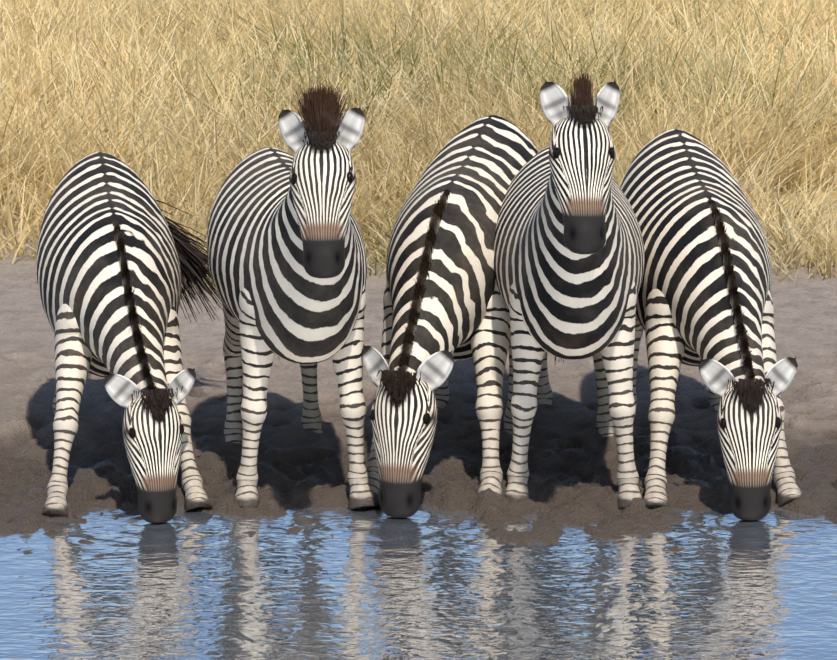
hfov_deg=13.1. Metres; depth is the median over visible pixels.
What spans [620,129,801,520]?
zebra
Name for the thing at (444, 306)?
zebra
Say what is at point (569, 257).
zebra
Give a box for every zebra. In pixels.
[36,152,222,522]
[207,82,376,508]
[361,115,552,517]
[494,70,644,509]
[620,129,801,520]
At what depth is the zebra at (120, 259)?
15.37 m
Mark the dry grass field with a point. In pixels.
(180, 104)
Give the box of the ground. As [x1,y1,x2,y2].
[0,177,836,556]
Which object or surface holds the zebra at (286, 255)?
on the ground
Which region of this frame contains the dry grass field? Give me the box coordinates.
[0,0,836,293]
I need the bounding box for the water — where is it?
[0,498,836,659]

